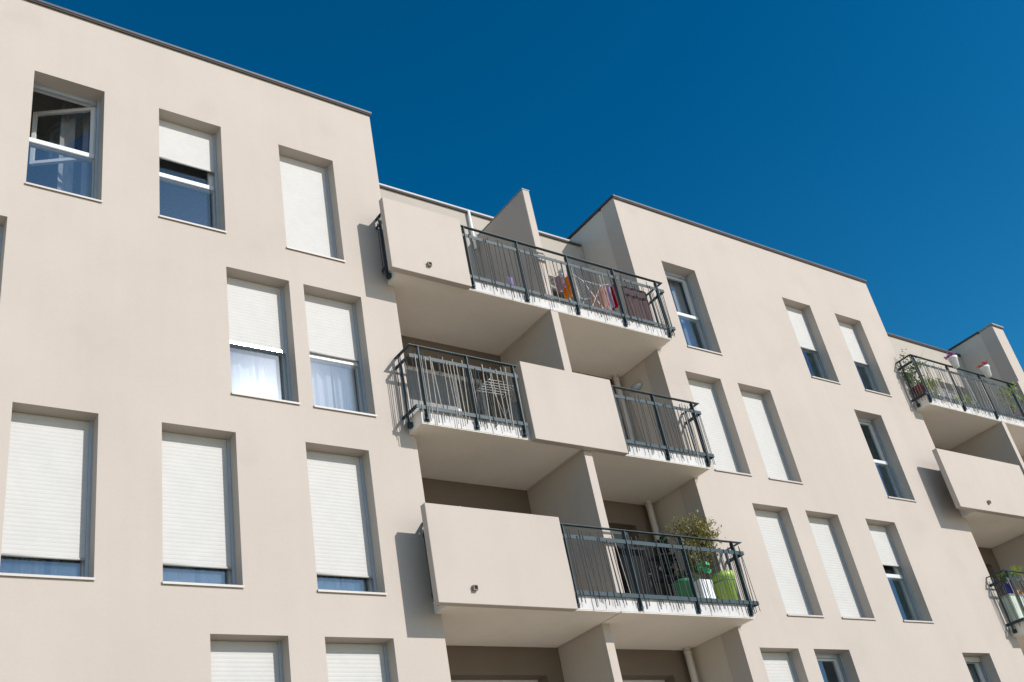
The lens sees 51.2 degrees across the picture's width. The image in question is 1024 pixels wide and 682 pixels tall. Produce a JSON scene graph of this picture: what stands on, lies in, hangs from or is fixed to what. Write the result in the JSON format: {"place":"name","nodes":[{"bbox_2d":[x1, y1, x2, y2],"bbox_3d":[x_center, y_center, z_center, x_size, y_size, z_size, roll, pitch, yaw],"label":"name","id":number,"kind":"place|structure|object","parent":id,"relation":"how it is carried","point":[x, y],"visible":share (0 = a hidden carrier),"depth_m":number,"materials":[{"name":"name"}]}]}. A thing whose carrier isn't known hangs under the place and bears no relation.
{"place":"outdoors","nodes":[
{"label":"outdoors","id":0,"kind":"place"},
{"bbox_2d":[475,379,513,415],"bbox_3d":[-0.198,1.198,17.821,0.686,1.047,0.541,12,-39,-34],"label":"drying rack","id":1,"kind":"object","parent":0,"point":[498,391],"visible":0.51,"depth_m":17.97,"materials":[{"name":"white metal"}]},
{"bbox_2d":[43,0,1023,371],"label":"sky","id":2,"kind":"structure","parent":0,"point":[880,143],"materials":[{"name":"blue"}]},
{"bbox_2d":[614,546,653,594],"bbox_3d":[1.897,3.805,17.223,0.600,0.880,0.400,12,-39,-34],"label":"garden table","id":3,"kind":"object","parent":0,"point":[625,585],"visible":0.37,"depth_m":17.12,"materials":[{"name":"grey"}]},
{"bbox_2d":[646,550,680,595],"bbox_3d":[2.737,4.286,18.583,0.424,1.220,0.324,12,-39,-34],"label":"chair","id":4,"kind":"object","parent":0,"point":[661,578],"visible":0.39,"depth_m":18.69,"materials":[{"name":"black plastic"}]},
{"bbox_2d":[653,536,670,553],"bbox_3d":[2.667,3.627,18.938,0.504,0.370,0.283,12,-39,-34],"label":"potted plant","id":5,"kind":"object","parent":4,"relation":"on","point":[661,538],"visible":0.64,"depth_m":18.88,"materials":[{"name":"green plant"}]},
{"bbox_2d":[657,556,675,575],"bbox_3d":[2.768,3.941,18.765,0.558,0.429,0.264,12,-39,-34],"label":"potted plant","id":6,"kind":"object","parent":4,"relation":"on","point":[665,565],"visible":0.74,"depth_m":18.69,"materials":[{"name":"green plant"}]},
{"bbox_2d":[1010,565,1023,590],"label":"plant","id":7,"kind":"object","parent":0,"point":[1015,569],"visible":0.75,"depth_m":24.45,"materials":[{"name":"green plant"}]},
{"label":"ground","id":8,"kind":"structure","parent":0,"visible":0},
{"bbox_2d":[0,0,1023,681],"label":"apartment building","id":9,"kind":"structure","parent":8,"relation":"on","point":[262,338],"depth_m":17.07,"materials":[{"name":"paint"}]},
{"bbox_2d":[0,225,2,257],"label":"window","id":10,"kind":"structure","parent":9,"relation":"in","point":[1,227],"depth_m":14.21,"materials":[{"name":"beige metal"}]},
{"bbox_2d":[0,412,95,579],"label":"window","id":11,"kind":"structure","parent":9,"relation":"in","point":[47,510],"depth_m":12.76,"materials":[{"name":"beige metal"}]},
{"bbox_2d":[25,84,102,202],"bbox_3d":[-6.570,-2.871,15.894,1.322,2.525,0.867,12,-39,-34],"label":"window","id":12,"kind":"structure","parent":9,"relation":"in","point":[89,155],"depth_m":16.11,"materials":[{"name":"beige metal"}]},
{"bbox_2d":[159,120,226,232],"bbox_3d":[-5.039,-2.553,16.619,1.034,2.204,0.398,12,-39,-34],"label":"window","id":13,"kind":"structure","parent":9,"relation":"in","point":[178,144],"depth_m":16.93,"materials":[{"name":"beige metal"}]},
{"bbox_2d":[162,432,244,587],"bbox_3d":[-4.121,2.098,13.854,1.050,2.455,0.574,12,-39,-34],"label":"window","id":14,"kind":"structure","parent":9,"relation":"in","point":[198,528],"depth_m":13.80,"materials":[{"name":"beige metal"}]},
{"bbox_2d":[210,641,283,681],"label":"window","id":15,"kind":"structure","parent":9,"relation":"in","point":[231,661],"depth_m":13.11,"materials":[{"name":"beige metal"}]},
{"bbox_2d":[227,277,300,404],"bbox_3d":[-3.815,-0.066,15.843,1.050,2.455,0.571,12,-39,-34],"label":"window","id":16,"kind":"structure","parent":9,"relation":"in","point":[256,312],"depth_m":15.92,"materials":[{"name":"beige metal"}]},
{"bbox_2d":[279,155,345,261],"bbox_3d":[-3.414,-2.194,17.755,1.034,2.204,0.398,12,-39,-34],"label":"window","id":17,"kind":"structure","parent":9,"relation":"in","point":[309,226],"depth_m":17.86,"materials":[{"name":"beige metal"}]},
{"bbox_2d":[304,294,376,416],"bbox_3d":[-2.809,0.158,16.550,1.050,2.455,0.577,12,-39,-34],"label":"window","id":18,"kind":"structure","parent":9,"relation":"in","point":[332,328],"depth_m":16.64,"materials":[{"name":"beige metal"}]},
{"bbox_2d":[306,451,387,594],"bbox_3d":[-2.477,2.462,15.005,1.050,2.455,0.576,12,-39,-34],"label":"window","id":19,"kind":"structure","parent":9,"relation":"in","point":[338,498],"depth_m":14.96,"materials":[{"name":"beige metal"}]},
{"bbox_2d":[325,643,389,681],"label":"window","id":20,"kind":"structure","parent":9,"relation":"in","point":[345,662],"depth_m":13.97,"materials":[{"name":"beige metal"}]},
{"bbox_2d":[405,365,487,415],"bbox_3d":[-1.135,1.451,18.946,1.848,2.103,0.108,12,-39,-34],"label":"patio door","id":21,"kind":"structure","parent":9,"relation":"in","point":[410,368],"depth_m":19.18,"materials":[{"name":"glass"}]},
{"bbox_2d":[451,680,537,681],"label":"patio door","id":22,"kind":"structure","parent":9,"relation":"in","point":[451,680],"depth_m":16.62,"materials":[{"name":"white glass"}]},
{"bbox_2d":[508,402,520,420],"bbox_3d":[0.105,1.383,17.892,0.260,0.700,0.260,12,-39,-34],"label":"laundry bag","id":23,"kind":"object","parent":9,"relation":"on","point":[513,413],"visible":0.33,"depth_m":17.88,"materials":[{"name":"fabric"}]},
{"bbox_2d":[550,269,611,312],"bbox_3d":[1.455,-0.718,20.669,1.387,1.013,0.516,12,-39,-34],"label":"drying rack","id":24,"kind":"object","parent":9,"relation":"on","point":[588,288],"visible":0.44,"depth_m":20.66,"materials":[{"name":"white metal"}]},
{"bbox_2d":[554,275,565,294],"bbox_3d":[0.909,-1.099,20.434,0.065,0.352,0.260,12,-39,-34],"label":"shirt","id":25,"kind":"object","parent":24,"relation":"hanging from","point":[562,283],"visible":0.75,"depth_m":20.40,"materials":[{"name":"fabric"}]},
{"bbox_2d":[563,276,572,299],"bbox_3d":[1.058,-1.015,20.443,0.066,0.472,0.290,12,-39,-34],"label":"towel","id":26,"kind":"object","parent":24,"relation":"hanging from","point":[565,289],"visible":0.43,"depth_m":20.43,"materials":[{"name":"orange fabric"}]},
{"bbox_2d":[572,277,579,299],"bbox_3d":[1.203,-0.986,20.422,0.066,0.511,0.130,12,-39,-34],"label":"shirt","id":27,"kind":"object","parent":24,"relation":"hanging from","point":[577,288],"visible":0.36,"depth_m":20.38,"materials":[{"name":"white fabric"}]},
{"bbox_2d":[590,286,606,311],"bbox_3d":[1.688,-0.774,20.887,0.065,0.492,0.400,12,-39,-34],"label":"towel","id":28,"kind":"object","parent":24,"relation":"hanging from","point":[603,297],"visible":0.64,"depth_m":20.86,"materials":[{"name":"pink fabric"}]},
{"bbox_2d":[603,285,609,308],"bbox_3d":[1.765,-0.785,20.940,0.066,0.511,0.370,12,-39,-34],"label":"towel","id":29,"kind":"object","parent":24,"relation":"hanging from","point":[604,286],"visible":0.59,"depth_m":20.84,"materials":[{"name":"pink fabric"}]},
{"bbox_2d":[606,285,614,309],"bbox_3d":[1.851,-0.805,21.016,0.066,0.512,0.350,12,-39,-34],"label":"shirt","id":30,"kind":"object","parent":24,"relation":"hanging from","point":[609,290],"visible":0.34,"depth_m":20.92,"materials":[{"name":"purple fabric"}]},
{"bbox_2d":[610,284,617,310],"bbox_3d":[1.996,-0.856,21.090,0.065,0.512,0.230,12,-39,-34],"label":"towel","id":31,"kind":"object","parent":24,"relation":"hanging from","point":[614,299],"visible":0.48,"depth_m":21.04,"materials":[{"name":"red fabric"}]},
{"bbox_2d":[610,531,629,547],"bbox_3d":[1.648,4.308,19.108,1.738,2.103,0.108,12,-39,-34],"label":"patio door","id":32,"kind":"structure","parent":9,"relation":"in","point":[615,533],"depth_m":19.88,"materials":[{"name":"glass"}]},
{"bbox_2d":[621,286,653,324],"bbox_3d":[2.514,-0.649,21.155,0.640,0.942,0.066,12,-39,-34],"label":"blanket","id":33,"kind":"object","parent":9,"relation":"hanging from","point":[636,306],"visible":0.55,"depth_m":21.18,"materials":[{"name":"red fabric"}]},
{"bbox_2d":[622,680,664,681],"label":"patio door","id":34,"kind":"structure","parent":9,"relation":"in","point":[622,680],"depth_m":18.40,"materials":[{"name":"white glass"}]},
{"bbox_2d":[673,569,693,596],"bbox_3d":[2.895,4.095,18.098,0.366,0.627,0.366,1,-33,-21],"label":"planter","id":35,"kind":"object","parent":9,"relation":"on","point":[683,589],"visible":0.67,"depth_m":17.93,"materials":[{"name":"green plastic"}]},
{"bbox_2d":[665,271,722,354],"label":"window","id":36,"kind":"structure","parent":9,"relation":"in","point":[674,279],"depth_m":23.17,"materials":[{"name":"beige metal"}]},
{"bbox_2d":[665,509,725,575],"bbox_3d":[3.323,3.814,18.628,1.035,1.855,0.883,12,-39,-34],"label":"potted olive","id":37,"kind":"object","parent":9,"relation":"on","point":[698,529],"visible":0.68,"depth_m":18.71,"materials":[{"name":"green plant"}]},
{"bbox_2d":[691,555,715,598],"bbox_3d":[3.152,4.044,18.007,0.317,0.888,0.309,12,-39,-34],"label":"planter","id":38,"kind":"object","parent":9,"relation":"on","point":[701,590],"visible":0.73,"depth_m":17.82,"materials":[{"name":"white plastic"}]},
{"bbox_2d":[694,561,710,572],"bbox_3d":[3.255,3.822,18.150,0.383,0.262,0.171,3,-34,-24],"label":"plant","id":39,"kind":"object","parent":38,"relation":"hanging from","point":[704,569],"visible":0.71,"depth_m":18.12,"materials":[{"name":"green plant"}]},
{"bbox_2d":[688,379,752,475],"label":"window","id":40,"kind":"structure","parent":9,"relation":"in","point":[712,417],"depth_m":21.26,"materials":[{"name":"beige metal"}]},
{"bbox_2d":[710,570,737,599],"bbox_3d":[3.670,4.255,18.309,0.452,0.664,0.428,12,-39,-34],"label":"planter","id":41,"kind":"object","parent":9,"relation":"on","point":[716,585],"visible":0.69,"depth_m":18.20,"materials":[{"name":"green plastic"}]},
{"bbox_2d":[740,391,803,483],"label":"window","id":42,"kind":"structure","parent":9,"relation":"in","point":[767,439],"depth_m":22.10,"materials":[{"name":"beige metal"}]},
{"bbox_2d":[761,652,798,681],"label":"window","id":43,"kind":"structure","parent":9,"relation":"in","point":[779,667],"depth_m":18.64,"materials":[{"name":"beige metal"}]},
{"bbox_2d":[754,510,824,616],"bbox_3d":[5.048,4.171,20.094,1.034,2.204,0.398,12,-39,-34],"label":"window","id":44,"kind":"structure","parent":9,"relation":"in","point":[787,575],"depth_m":20.22,"materials":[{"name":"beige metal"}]},
{"bbox_2d":[785,306,840,383],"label":"window","id":45,"kind":"structure","parent":9,"relation":"in","point":[806,340],"depth_m":25.22,"materials":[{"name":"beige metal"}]},
{"bbox_2d":[815,653,849,681],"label":"window","id":46,"kind":"structure","parent":9,"relation":"in","point":[833,658],"depth_m":19.63,"materials":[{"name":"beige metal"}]},
{"bbox_2d":[808,517,876,619],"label":"window","id":47,"kind":"structure","parent":9,"relation":"in","point":[847,600],"depth_m":21.11,"materials":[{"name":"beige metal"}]},
{"bbox_2d":[838,321,892,396],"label":"window","id":48,"kind":"structure","parent":9,"relation":"in","point":[849,332],"depth_m":26.31,"materials":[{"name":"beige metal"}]},
{"bbox_2d":[857,417,916,501],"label":"window","id":49,"kind":"structure","parent":9,"relation":"in","point":[883,463],"depth_m":24.49,"materials":[{"name":"beige metal"}]},
{"bbox_2d":[868,525,934,622],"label":"window","id":50,"kind":"structure","parent":9,"relation":"in","point":[888,555],"depth_m":22.38,"materials":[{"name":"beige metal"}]},
{"bbox_2d":[899,349,927,398],"bbox_3d":[9.945,0.807,26.428,0.772,1.425,0.648,-15,-31,5],"label":"potted vine","id":51,"kind":"object","parent":9,"relation":"on","point":[917,385],"visible":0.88,"depth_m":26.33,"materials":[{"name":"green plant"}]},
{"bbox_2d":[918,377,942,396],"bbox_3d":[10.402,1.240,26.713,0.725,0.832,0.579,-14,-31,3],"label":"potted plant","id":52,"kind":"object","parent":9,"relation":"on","point":[930,385],"visible":0.18,"depth_m":26.73,"materials":[{"name":"green plant"}]},
{"bbox_2d":[936,387,954,401],"bbox_3d":[10.954,1.448,27.033,0.714,0.620,0.360,-1,-33,-17],"label":"potted plant","id":53,"kind":"object","parent":9,"relation":"on","point":[945,393],"visible":0.3,"depth_m":27.08,"materials":[{"name":"green plant"}]},
{"bbox_2d":[935,386,956,397],"bbox_3d":[12.571,2.242,30.315,1.738,2.103,0.108,12,-39,-34],"label":"patio door","id":54,"kind":"structure","parent":9,"relation":"in","point":[935,386],"depth_m":30.97,"materials":[{"name":"glass"}]},
{"bbox_2d":[944,352,959,368],"bbox_3d":[11.299,0.489,27.349,0.425,0.424,0.366,-5,-32,-11],"label":"flower pot","id":55,"kind":"object","parent":9,"relation":"hanging from","point":[952,359],"visible":1,"depth_m":27.28,"materials":[{"name":"white plastic"}]},
{"bbox_2d":[956,394,976,405],"bbox_3d":[11.721,1.621,27.525,0.927,0.569,0.339,12,-39,-34],"label":"potted plant","id":56,"kind":"object","parent":9,"relation":"on","point":[966,399],"visible":0.24,"depth_m":27.52,"materials":[{"name":"green plant"}]},
{"bbox_2d":[964,656,990,681],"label":"window","id":57,"kind":"structure","parent":9,"relation":"in","point":[969,661],"depth_m":22.28,"materials":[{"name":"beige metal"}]},
{"bbox_2d":[976,361,991,377],"bbox_3d":[12.453,0.764,28.174,0.317,0.410,0.363,-18,-32,11],"label":"flower pot","id":58,"kind":"object","parent":9,"relation":"hanging from","point":[985,369],"visible":1,"depth_m":28.12,"materials":[{"name":"white plastic"}]},
{"bbox_2d":[997,382,1023,415],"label":"potted vine","id":59,"kind":"object","parent":9,"relation":"on","point":[1009,390],"visible":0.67,"depth_m":28.76,"materials":[{"name":"green plant"}]},
{"bbox_2d":[1001,594,1023,621],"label":"planter","id":60,"kind":"object","parent":9,"relation":"attached to","point":[1015,604],"visible":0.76,"depth_m":23.41,"materials":[{"name":"white plastic"}]},
{"bbox_2d":[996,572,1016,594],"bbox_3d":[11.137,5.412,23.888,0.618,0.558,0.286,1,-33,-20],"label":"potted plant","id":61,"kind":"object","parent":60,"relation":"on","point":[1006,585],"visible":0.69,"depth_m":23.76,"materials":[{"name":"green plant"}]}
]}

